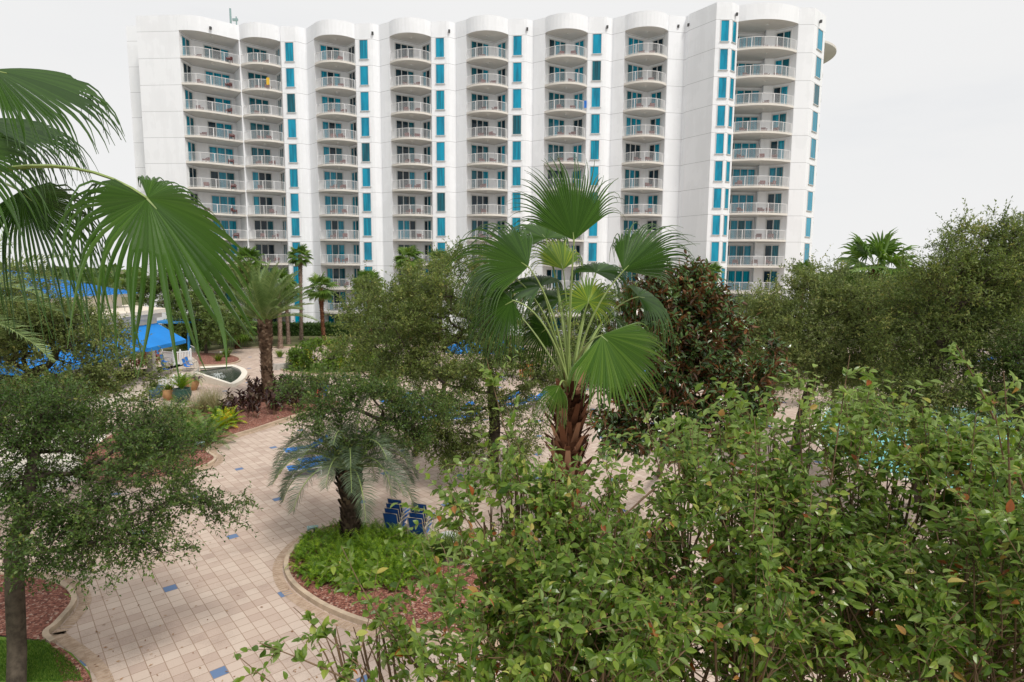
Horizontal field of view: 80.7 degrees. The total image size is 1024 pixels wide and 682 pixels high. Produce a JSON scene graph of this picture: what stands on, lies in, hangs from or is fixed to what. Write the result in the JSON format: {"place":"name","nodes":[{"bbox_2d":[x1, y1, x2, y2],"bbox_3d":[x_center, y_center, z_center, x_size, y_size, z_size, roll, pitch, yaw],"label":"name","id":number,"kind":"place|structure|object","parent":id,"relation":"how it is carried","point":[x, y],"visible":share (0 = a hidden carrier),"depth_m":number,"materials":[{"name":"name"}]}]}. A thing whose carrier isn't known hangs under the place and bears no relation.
{"place":"outdoors","nodes":[
{"label":"outdoors","id":0,"kind":"place"},
{"bbox_2d":[0,637,91,681],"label":"lawn","id":1,"kind":"structure","parent":0,"point":[37,650],"depth_m":12.61,"materials":[{"name":"green plant"}]},
{"bbox_2d":[0,367,263,681],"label":"live oak","id":2,"kind":"object","parent":1,"relation":"on","point":[81,526],"visible":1,"depth_m":11.50,"materials":[{"name":"green plant"}]},
{"bbox_2d":[0,432,104,497],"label":"pale court","id":3,"kind":"object","parent":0,"point":[24,461],"depth_m":25.76,"materials":[{"name":"beige paint"}]},
{"bbox_2d":[178,389,209,416],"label":"ornamental grass","id":4,"kind":"object","parent":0,"point":[194,403],"depth_m":33.53,"materials":[{"name":"beige plant"}]},
{"bbox_2d":[285,363,375,372],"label":"lawn","id":5,"kind":"structure","parent":0,"point":[318,367],"depth_m":49.36,"materials":[{"name":"green plant"}]},
{"bbox_2d":[285,335,388,371],"bbox_3d":[-13.994,1.173,49.709,9.635,3.504,4.978,0,7,0],"label":"flowering shrub","id":6,"kind":"object","parent":5,"relation":"on","point":[297,355],"visible":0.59,"depth_m":48.66,"materials":[{"name":"green plant"}]},
{"bbox_2d":[0,345,1021,681],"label":"paved plaza","id":7,"kind":"structure","parent":0,"point":[234,593],"depth_m":16.93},
{"bbox_2d":[0,575,91,681],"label":"mulch bed","id":8,"kind":"object","parent":7,"relation":"on","point":[44,609],"visible":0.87,"depth_m":14.50,"materials":[{"name":"brown wood"}]},
{"bbox_2d":[0,221,77,360],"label":"feather palm","id":9,"kind":"object","parent":8,"relation":"on","point":[22,332],"visible":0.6,"depth_m":15.39,"materials":[{"name":"green plant"}]},
{"bbox_2d":[0,269,185,406],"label":"pavilion","id":10,"kind":"structure","parent":7,"relation":"on","point":[160,337],"depth_m":40.98,"materials":[{"name":"blue fabric"}]},
{"bbox_2d":[9,357,198,428],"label":"terrace","id":11,"kind":"structure","parent":7,"relation":"on","point":[182,371],"depth_m":41.15,"materials":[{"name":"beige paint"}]},
{"bbox_2d":[161,348,191,365],"bbox_3d":[-26.396,1.238,47.159,2.231,1.250,1.036,-1,7,-12],"label":"picket fence","id":12,"kind":"object","parent":11,"relation":"on","point":[169,354],"visible":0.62,"depth_m":47.09,"materials":[{"name":"white metal"}]},
{"bbox_2d":[0,248,210,459],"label":"live oak","id":13,"kind":"object","parent":7,"relation":"on","point":[12,344],"visible":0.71,"depth_m":18.94,"materials":[{"name":"green plant"}]},
{"bbox_2d":[0,68,264,383],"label":"fan palm","id":14,"kind":"object","parent":7,"relation":"on","point":[163,223],"visible":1,"depth_m":4.24,"materials":[{"name":"green plant"}]},
{"bbox_2d":[172,387,191,402],"bbox_3d":[-20.537,3.366,37.547,1.100,0.850,1.100,0,7,0],"label":"planter pot","id":15,"kind":"object","parent":7,"relation":"on","point":[177,391],"visible":0.78,"depth_m":37.19,"materials":[{"name":"green ceramic"}]},
{"bbox_2d":[170,372,193,388],"bbox_3d":[-20.570,2.502,37.357,1.617,1.083,1.626,0,7,0],"label":"feathery plant","id":16,"kind":"object","parent":15,"relation":"on","point":[183,381],"visible":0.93,"depth_m":37.35,"materials":[{"name":"green plant"}]},
{"bbox_2d":[157,352,238,364],"bbox_3d":[-28.639,1.566,55.130,6.214,0.001,10.044,-4,8,-33],"label":"mulch bed","id":17,"kind":"object","parent":7,"relation":"on","point":[206,358],"visible":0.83,"depth_m":54.95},
{"bbox_2d":[160,285,251,352],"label":"leafy tree","id":18,"kind":"object","parent":17,"relation":"on","point":[204,328],"visible":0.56,"depth_m":57.08,"materials":[{"name":"green plant"}]},
{"bbox_2d":[84,399,339,482],"bbox_3d":[-16.006,4.488,31.058,8.604,0.001,15.473,2,7,12],"label":"mulch bed","id":19,"kind":"object","parent":7,"relation":"on","point":[265,415],"visible":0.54,"depth_m":31.82,"materials":[{"name":"brown wood"}]},
{"bbox_2d":[180,410,237,450],"bbox_3d":[-14.476,4.248,28.453,3.147,2.002,3.005,0,7,0],"label":"cycad","id":20,"kind":"object","parent":19,"relation":"on","point":[207,427],"visible":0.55,"depth_m":28.42,"materials":[{"name":"green plant"}]},
{"bbox_2d":[207,408,238,430],"bbox_3d":[-14.930,4.071,30.942,1.652,1.176,1.553,-2,7,-21],"label":"yellow shrub","id":21,"kind":"object","parent":19,"relation":"on","point":[224,416],"visible":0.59,"depth_m":30.93,"materials":[{"name":"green plant"}]},
{"bbox_2d":[246,392,261,418],"bbox_3d":[-14.197,3.534,33.191,0.893,1.422,0.929,0,7,0],"label":"canna plant","id":22,"kind":"object","parent":19,"relation":"on","point":[252,405],"visible":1,"depth_m":33.15,"materials":[{"name":"brown plant"}]},
{"bbox_2d":[199,256,318,401],"bbox_3d":[-15.102,-0.648,36.880,7.036,9.045,7.131,0,7,0],"label":"date palm","id":23,"kind":"object","parent":19,"relation":"on","point":[265,301],"visible":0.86,"depth_m":36.61,"materials":[{"name":"green plant"}]},
{"bbox_2d":[194,365,247,386],"bbox_3d":[-22.130,2.349,46.029,3.527,0.880,9.102,-3,7,-23],"label":"fountain basin","id":24,"kind":"object","parent":7,"relation":"on","point":[232,375],"visible":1,"depth_m":45.57,"materials":[{"name":"concrete"}]},
{"bbox_2d":[0,407,497,681],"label":"brick edging","id":25,"kind":"object","parent":7,"relation":"on","point":[61,634],"visible":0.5,"depth_m":14.47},
{"bbox_2d":[0,344,499,643],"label":"kerb","id":26,"kind":"structure","parent":7,"relation":"on","point":[63,616],"depth_m":15.22,"materials":[{"name":"concrete"}]},
{"bbox_2d":[267,267,295,348],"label":"fan palm","id":27,"kind":"object","parent":7,"relation":"on","point":[279,325],"visible":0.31,"depth_m":62.31,"materials":[{"name":"green plant"}]},
{"bbox_2d":[265,359,473,468],"bbox_3d":[-5.329,3.087,21.306,6.133,5.680,10.155,-2,7,-21],"label":"oak","id":28,"kind":"object","parent":7,"relation":"on","point":[413,411],"visible":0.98,"depth_m":17.74,"materials":[{"name":"green plant"}]},
{"bbox_2d":[363,352,427,385],"bbox_3d":[-7.205,2.043,38.713,4.525,3.367,4.015,4,7,26],"label":"garden shrub","id":29,"kind":"object","parent":7,"relation":"on","point":[377,362],"visible":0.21,"depth_m":38.08,"materials":[{"name":"green plant"}]},
{"bbox_2d":[383,512,407,541],"bbox_3d":[-3.615,5.651,18.621,0.600,0.956,0.664,2,7,17],"label":"patio chair","id":30,"kind":"object","parent":7,"relation":"on","point":[390,518],"visible":0.66,"depth_m":18.34,"materials":[{"name":"blue metal"}]},
{"bbox_2d":[345,255,465,356],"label":"leafy tree","id":31,"kind":"object","parent":7,"relation":"on","point":[357,282],"visible":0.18,"depth_m":55.59,"materials":[{"name":"green plant"}]},
{"bbox_2d":[407,517,432,545],"bbox_3d":[-2.800,5.695,18.290,0.600,0.956,0.664,2,7,17],"label":"patio chair","id":32,"kind":"object","parent":7,"relation":"on","point":[419,529],"visible":0.62,"depth_m":18.03,"materials":[{"name":"blue metal"}]},
{"bbox_2d":[288,235,594,484],"bbox_3d":[-2.479,0.718,23.591,11.794,9.729,6.622,-1,7,-9],"label":"live oak","id":33,"kind":"object","parent":7,"relation":"on","point":[413,363],"visible":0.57,"depth_m":22.67,"materials":[{"name":"green plant"}]},
{"bbox_2d":[288,524,712,634],"bbox_3d":[-0.198,6.412,15.600,13.510,0.001,4.767,2,7,17],"label":"mulch bed","id":34,"kind":"object","parent":7,"relation":"on","point":[341,600],"visible":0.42,"depth_m":15.28,"materials":[{"name":"brown wood"}]},
{"bbox_2d":[266,389,421,545],"bbox_3d":[-4.938,3.734,17.905,4.571,4.921,4.458,0,7,0],"label":"feather palm","id":35,"kind":"object","parent":34,"relation":"on","point":[349,481],"visible":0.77,"depth_m":17.35,"materials":[{"name":"green plant"}]},
{"bbox_2d":[285,517,443,595],"bbox_3d":[-4.161,5.811,17.233,4.582,0.801,4.296,0,7,0],"label":"ground cover","id":36,"kind":"object","parent":34,"relation":"on","point":[364,540],"visible":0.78,"depth_m":16.73,"materials":[{"name":"green plant"}]},
{"bbox_2d":[411,522,463,558],"bbox_3d":[-2.012,5.722,17.287,1.632,0.954,1.360,2,7,10],"label":"border plant","id":37,"kind":"object","parent":34,"relation":"on","point":[440,550],"visible":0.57,"depth_m":17.25,"materials":[{"name":"green plant"}]},
{"bbox_2d":[430,525,476,563],"bbox_3d":[-1.525,5.724,16.991,1.862,1.024,1.782,0,7,0],"label":"border plant","id":38,"kind":"object","parent":34,"relation":"on","point":[463,556],"visible":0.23,"depth_m":17.06,"materials":[{"name":"green plant"}]},
{"bbox_2d":[233,349,788,681],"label":"shrub","id":39,"kind":"object","parent":7,"relation":"on","point":[524,612],"visible":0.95,"depth_m":3.40,"materials":[{"name":"green plant"}]},
{"bbox_2d":[155,334,894,351],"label":"planting strip","id":40,"kind":"object","parent":7,"relation":"on","point":[294,341],"visible":0.2,"depth_m":67.53,"materials":[{"name":"plant"}]},
{"bbox_2d":[135,267,198,328],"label":"leafy tree","id":41,"kind":"object","parent":40,"relation":"on","point":[160,301],"visible":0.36,"depth_m":68.21,"materials":[{"name":"green plant"}]},
{"bbox_2d":[189,258,275,336],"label":"leafy tree","id":42,"kind":"object","parent":40,"relation":"on","point":[241,271],"visible":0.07,"depth_m":65.02,"materials":[{"name":"green plant"}]},
{"bbox_2d":[217,307,257,348],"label":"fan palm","id":43,"kind":"object","parent":40,"relation":"on","point":[243,338],"visible":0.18,"depth_m":62.10,"materials":[{"name":"green plant"}]},
{"bbox_2d":[232,246,267,340],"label":"fan palm","id":44,"kind":"object","parent":40,"relation":"on","point":[254,253],"visible":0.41,"depth_m":67.54,"materials":[{"name":"green plant"}]},
{"bbox_2d":[282,278,300,343],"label":"fan palm","id":45,"kind":"object","parent":40,"relation":"on","point":[288,332],"visible":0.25,"depth_m":65.86,"materials":[{"name":"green plant"}]},
{"bbox_2d":[286,243,313,339],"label":"fan palm","id":46,"kind":"object","parent":40,"relation":"on","point":[299,262],"visible":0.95,"depth_m":69.35,"materials":[{"name":"green plant"}]},
{"bbox_2d":[174,320,438,336],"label":"clipped hedge","id":47,"kind":"object","parent":40,"relation":"on","point":[312,328],"visible":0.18,"depth_m":74.35,"materials":[{"name":"green plant"}]},
{"bbox_2d":[303,271,338,340],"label":"fan palm","id":48,"kind":"object","parent":40,"relation":"on","point":[323,294],"visible":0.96,"depth_m":65.45,"materials":[{"name":"green plant"}]},
{"bbox_2d":[351,267,386,330],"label":"fan palm","id":49,"kind":"object","parent":40,"relation":"on","point":[362,272],"visible":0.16,"depth_m":65.60,"materials":[{"name":"green plant"}]},
{"bbox_2d":[393,245,425,338],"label":"fan palm","id":50,"kind":"object","parent":40,"relation":"on","point":[411,251],"visible":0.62,"depth_m":68.39,"materials":[{"name":"green plant"}]},
{"bbox_2d":[440,152,701,674],"bbox_3d":[0.779,2.486,8.141,3.141,9.769,2.201,2,7,15],"label":"fan palm","id":51,"kind":"object","parent":7,"relation":"on","point":[606,359],"visible":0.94,"depth_m":7.44,"materials":[{"name":"green plant"}]},
{"bbox_2d":[538,279,623,387],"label":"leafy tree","id":52,"kind":"object","parent":7,"relation":"on","point":[588,316],"visible":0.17,"depth_m":44.89,"materials":[{"name":"green plant"}]},
{"bbox_2d":[585,249,763,476],"bbox_3d":[4.180,1.662,19.449,4.974,9.037,9.787,0,7,0],"label":"magnolia tree","id":53,"kind":"object","parent":7,"relation":"on","point":[709,329],"visible":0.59,"depth_m":15.71,"materials":[{"name":"green plant"}]},
{"bbox_2d":[492,355,1017,681],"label":"shrub","id":54,"kind":"object","parent":7,"relation":"on","point":[770,589],"visible":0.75,"depth_m":3.79,"materials":[{"name":"green plant"}]},
{"bbox_2d":[720,328,797,456],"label":"magnolia tree","id":55,"kind":"object","parent":7,"relation":"on","point":[760,373],"visible":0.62,"depth_m":15.43,"materials":[{"name":"green plant"}]},
{"bbox_2d":[723,245,950,455],"bbox_3d":[12.726,0.962,24.016,9.456,9.667,6.605,0,7,0],"label":"live oak","id":56,"kind":"object","parent":7,"relation":"on","point":[772,317],"visible":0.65,"depth_m":22.96,"materials":[{"name":"green plant"}]},
{"bbox_2d":[831,227,922,453],"bbox_3d":[16.153,0.075,27.267,3.590,10.247,4.066,5,8,37],"label":"fan palm","id":57,"kind":"object","parent":7,"relation":"on","point":[881,249],"visible":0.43,"depth_m":26.60,"materials":[{"name":"green plant"}]},
{"bbox_2d":[789,196,1023,506],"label":"live oak","id":58,"kind":"object","parent":7,"relation":"on","point":[976,283],"visible":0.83,"depth_m":18.78,"materials":[{"name":"green plant"}]},
{"bbox_2d":[793,342,1023,681],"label":"shrub","id":59,"kind":"object","parent":7,"relation":"on","point":[958,631],"visible":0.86,"depth_m":3.32,"materials":[{"name":"green plant"}]},
{"bbox_2d":[919,315,1023,456],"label":"oak","id":60,"kind":"object","parent":7,"relation":"on","point":[1014,364],"visible":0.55,"depth_m":17.34,"materials":[{"name":"green plant"}]},
{"bbox_2d":[0,0,1023,272],"label":"sky","id":61,"kind":"structure","parent":0,"point":[922,108],"materials":[{"name":"white"}]},
{"bbox_2d":[36,269,1022,348],"bbox_3d":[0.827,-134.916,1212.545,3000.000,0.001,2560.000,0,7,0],"label":"ground","id":62,"kind":"structure","parent":0,"point":[124,302],"depth_m":106.69,"materials":[{"name":"soil"}]},
{"bbox_2d":[0,261,952,297],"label":"distant woods","id":63,"kind":"object","parent":62,"relation":"on","point":[122,282],"visible":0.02,"depth_m":207.98,"materials":[{"name":"green plant"}]},
{"bbox_2d":[126,2,836,335],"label":"condominium tower","id":64,"kind":"structure","parent":62,"relation":"on","point":[703,94],"depth_m":73.55,"materials":[{"name":"white paint"}]},
{"bbox_2d":[284,41,294,61],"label":"window","id":65,"kind":"structure","parent":64,"relation":"in","point":[289,45],"depth_m":74.70,"materials":[{"name":"teal glass"}]},
{"bbox_2d":[285,67,295,87],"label":"window","id":66,"kind":"structure","parent":64,"relation":"in","point":[290,71],"depth_m":75.06,"materials":[{"name":"blue glass"}]},
{"bbox_2d":[286,93,296,112],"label":"window","id":67,"kind":"structure","parent":64,"relation":"in","point":[291,98],"depth_m":75.41,"materials":[{"name":"teal glass"}]},
{"bbox_2d":[287,118,296,137],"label":"window","id":68,"kind":"structure","parent":64,"relation":"in","point":[292,127],"depth_m":75.78,"materials":[{"name":"blue glass"}]},
{"bbox_2d":[288,143,297,162],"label":"window","id":69,"kind":"structure","parent":64,"relation":"in","point":[292,147],"depth_m":76.13,"materials":[{"name":"teal glass"}]},
{"bbox_2d":[289,168,298,187],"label":"window","id":70,"kind":"structure","parent":64,"relation":"in","point":[293,172],"depth_m":76.49,"materials":[{"name":"teal glass"}]},
{"bbox_2d":[290,193,299,211],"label":"window","id":71,"kind":"structure","parent":64,"relation":"in","point":[294,197],"depth_m":76.85,"materials":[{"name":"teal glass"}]},
{"bbox_2d":[291,217,299,235],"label":"window","id":72,"kind":"structure","parent":64,"relation":"in","point":[295,221],"depth_m":77.20,"materials":[{"name":"teal glass"}]},
{"bbox_2d":[359,39,368,59],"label":"window","id":73,"kind":"structure","parent":64,"relation":"in","point":[363,43],"depth_m":73.73,"materials":[{"name":"teal glass"}]},
{"bbox_2d":[359,65,368,85],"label":"window","id":74,"kind":"structure","parent":64,"relation":"in","point":[364,69],"depth_m":74.08,"materials":[{"name":"blue glass"}]},
{"bbox_2d":[360,91,369,110],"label":"window","id":75,"kind":"structure","parent":64,"relation":"in","point":[364,95],"depth_m":74.44,"materials":[{"name":"blue glass"}]},
{"bbox_2d":[360,117,369,136],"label":"window","id":76,"kind":"structure","parent":64,"relation":"in","point":[365,121],"depth_m":74.81,"materials":[{"name":"blue glass"}]},
{"bbox_2d":[361,142,370,161],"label":"window","id":77,"kind":"structure","parent":64,"relation":"in","point":[365,146],"depth_m":75.15,"materials":[{"name":"teal glass"}]},
{"bbox_2d":[362,167,370,186],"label":"window","id":78,"kind":"structure","parent":64,"relation":"in","point":[366,171],"depth_m":75.50,"materials":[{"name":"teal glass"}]},
{"bbox_2d":[362,192,371,211],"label":"window","id":79,"kind":"structure","parent":64,"relation":"in","point":[366,196],"depth_m":75.87,"materials":[{"name":"teal glass"}]},
{"bbox_2d":[363,217,371,235],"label":"window","id":80,"kind":"structure","parent":64,"relation":"in","point":[367,221],"depth_m":76.23,"materials":[{"name":"teal glass"}]},
{"bbox_2d":[435,37,444,57],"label":"window","id":81,"kind":"structure","parent":64,"relation":"in","point":[439,41],"depth_m":72.95,"materials":[{"name":"teal glass"}]},
{"bbox_2d":[435,63,444,83],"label":"window","id":82,"kind":"structure","parent":64,"relation":"in","point":[440,67],"depth_m":73.29,"materials":[{"name":"teal glass"}]},
{"bbox_2d":[435,89,444,109],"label":"window","id":83,"kind":"structure","parent":64,"relation":"in","point":[440,94],"depth_m":73.65,"materials":[{"name":"teal glass"}]},
{"bbox_2d":[436,141,444,160],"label":"window","id":84,"kind":"structure","parent":64,"relation":"in","point":[440,145],"depth_m":74.37,"materials":[{"name":"teal glass"}]},
{"bbox_2d":[436,115,445,135],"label":"window","id":85,"kind":"structure","parent":64,"relation":"in","point":[440,119],"depth_m":74.01,"materials":[{"name":"teal glass"}]},
{"bbox_2d":[436,167,445,186],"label":"window","id":86,"kind":"structure","parent":64,"relation":"in","point":[440,171],"depth_m":74.73,"materials":[{"name":"teal glass"}]},
{"bbox_2d":[436,192,445,211],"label":"window","id":87,"kind":"structure","parent":64,"relation":"in","point":[441,203],"depth_m":75.10,"materials":[{"name":"teal glass"}]},
{"bbox_2d":[437,217,445,235],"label":"window","id":88,"kind":"structure","parent":64,"relation":"in","point":[441,221],"depth_m":75.45,"materials":[{"name":"teal glass"}]},
{"bbox_2d":[512,166,520,185],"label":"window","id":89,"kind":"structure","parent":64,"relation":"in","point":[516,170],"depth_m":73.93,"materials":[{"name":"teal glass"}]},
{"bbox_2d":[512,61,521,82],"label":"window","id":90,"kind":"structure","parent":64,"relation":"in","point":[517,66],"depth_m":72.50,"materials":[{"name":"teal glass"}]},
{"bbox_2d":[512,88,521,108],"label":"window","id":91,"kind":"structure","parent":64,"relation":"in","point":[517,92],"depth_m":72.86,"materials":[{"name":"teal glass"}]},
{"bbox_2d":[512,114,521,134],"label":"window","id":92,"kind":"structure","parent":64,"relation":"in","point":[516,118],"depth_m":73.22,"materials":[{"name":"teal glass"}]},
{"bbox_2d":[512,140,521,160],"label":"window","id":93,"kind":"structure","parent":64,"relation":"in","point":[516,144],"depth_m":73.57,"materials":[{"name":"teal glass"}]},
{"bbox_2d":[512,35,522,55],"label":"window","id":94,"kind":"structure","parent":64,"relation":"in","point":[517,39],"depth_m":72.15,"materials":[{"name":"teal glass"}]},
{"bbox_2d":[587,242,596,261],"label":"window","id":95,"kind":"structure","parent":64,"relation":"in","point":[592,246],"depth_m":74.28,"materials":[{"name":"teal glass"}]},
{"bbox_2d":[589,139,599,159],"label":"window","id":96,"kind":"structure","parent":64,"relation":"in","point":[594,143],"depth_m":72.84,"materials":[{"name":"teal glass"}]},
{"bbox_2d":[590,113,599,133],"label":"window","id":97,"kind":"structure","parent":64,"relation":"in","point":[595,117],"depth_m":72.49,"materials":[{"name":"teal glass"}]},
{"bbox_2d":[591,87,600,107],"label":"window","id":98,"kind":"structure","parent":64,"relation":"in","point":[595,91],"depth_m":72.12,"materials":[{"name":"teal glass"}]},
{"bbox_2d":[591,60,601,80],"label":"window","id":99,"kind":"structure","parent":64,"relation":"in","point":[596,64],"depth_m":71.77,"materials":[{"name":"teal glass"}]},
{"bbox_2d":[592,33,601,53],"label":"window","id":100,"kind":"structure","parent":64,"relation":"in","point":[597,37],"depth_m":71.42,"materials":[{"name":"teal glass"}]},
{"bbox_2d":[710,241,719,261],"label":"window","id":101,"kind":"structure","parent":64,"relation":"in","point":[714,257],"depth_m":70.17,"materials":[{"name":"teal glass"}]},
{"bbox_2d":[711,214,720,234],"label":"window","id":102,"kind":"structure","parent":64,"relation":"in","point":[716,218],"depth_m":69.80,"materials":[{"name":"teal glass"}]},
{"bbox_2d":[712,187,721,208],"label":"window","id":103,"kind":"structure","parent":64,"relation":"in","point":[717,191],"depth_m":69.44,"materials":[{"name":"teal glass"}]},
{"bbox_2d":[714,160,722,181],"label":"window","id":104,"kind":"structure","parent":64,"relation":"in","point":[718,167],"depth_m":69.08,"materials":[{"name":"teal glass"}]},
{"bbox_2d":[715,132,724,153],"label":"window","id":105,"kind":"structure","parent":64,"relation":"in","point":[719,145],"depth_m":68.73,"materials":[{"name":"teal glass"}]},
{"bbox_2d":[716,104,725,126],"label":"window","id":106,"kind":"structure","parent":64,"relation":"in","point":[721,108],"depth_m":68.38,"materials":[{"name":"teal glass"}]},
{"bbox_2d":[717,76,726,98],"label":"window","id":107,"kind":"structure","parent":64,"relation":"in","point":[722,80],"depth_m":68.01,"materials":[{"name":"teal glass"}]},
{"bbox_2d":[719,48,728,69],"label":"window","id":108,"kind":"structure","parent":64,"relation":"in","point":[723,54],"depth_m":67.65,"materials":[{"name":"teal glass"}]},
{"bbox_2d":[719,19,729,41],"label":"window","id":109,"kind":"structure","parent":64,"relation":"in","point":[725,23],"depth_m":67.31,"materials":[{"name":"teal glass"}]},
{"bbox_2d":[821,408,1023,496],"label":"pool water","id":110,"kind":"structure","parent":0,"point":[908,444],"depth_m":30.36,"materials":[{"name":"blue liquid"}]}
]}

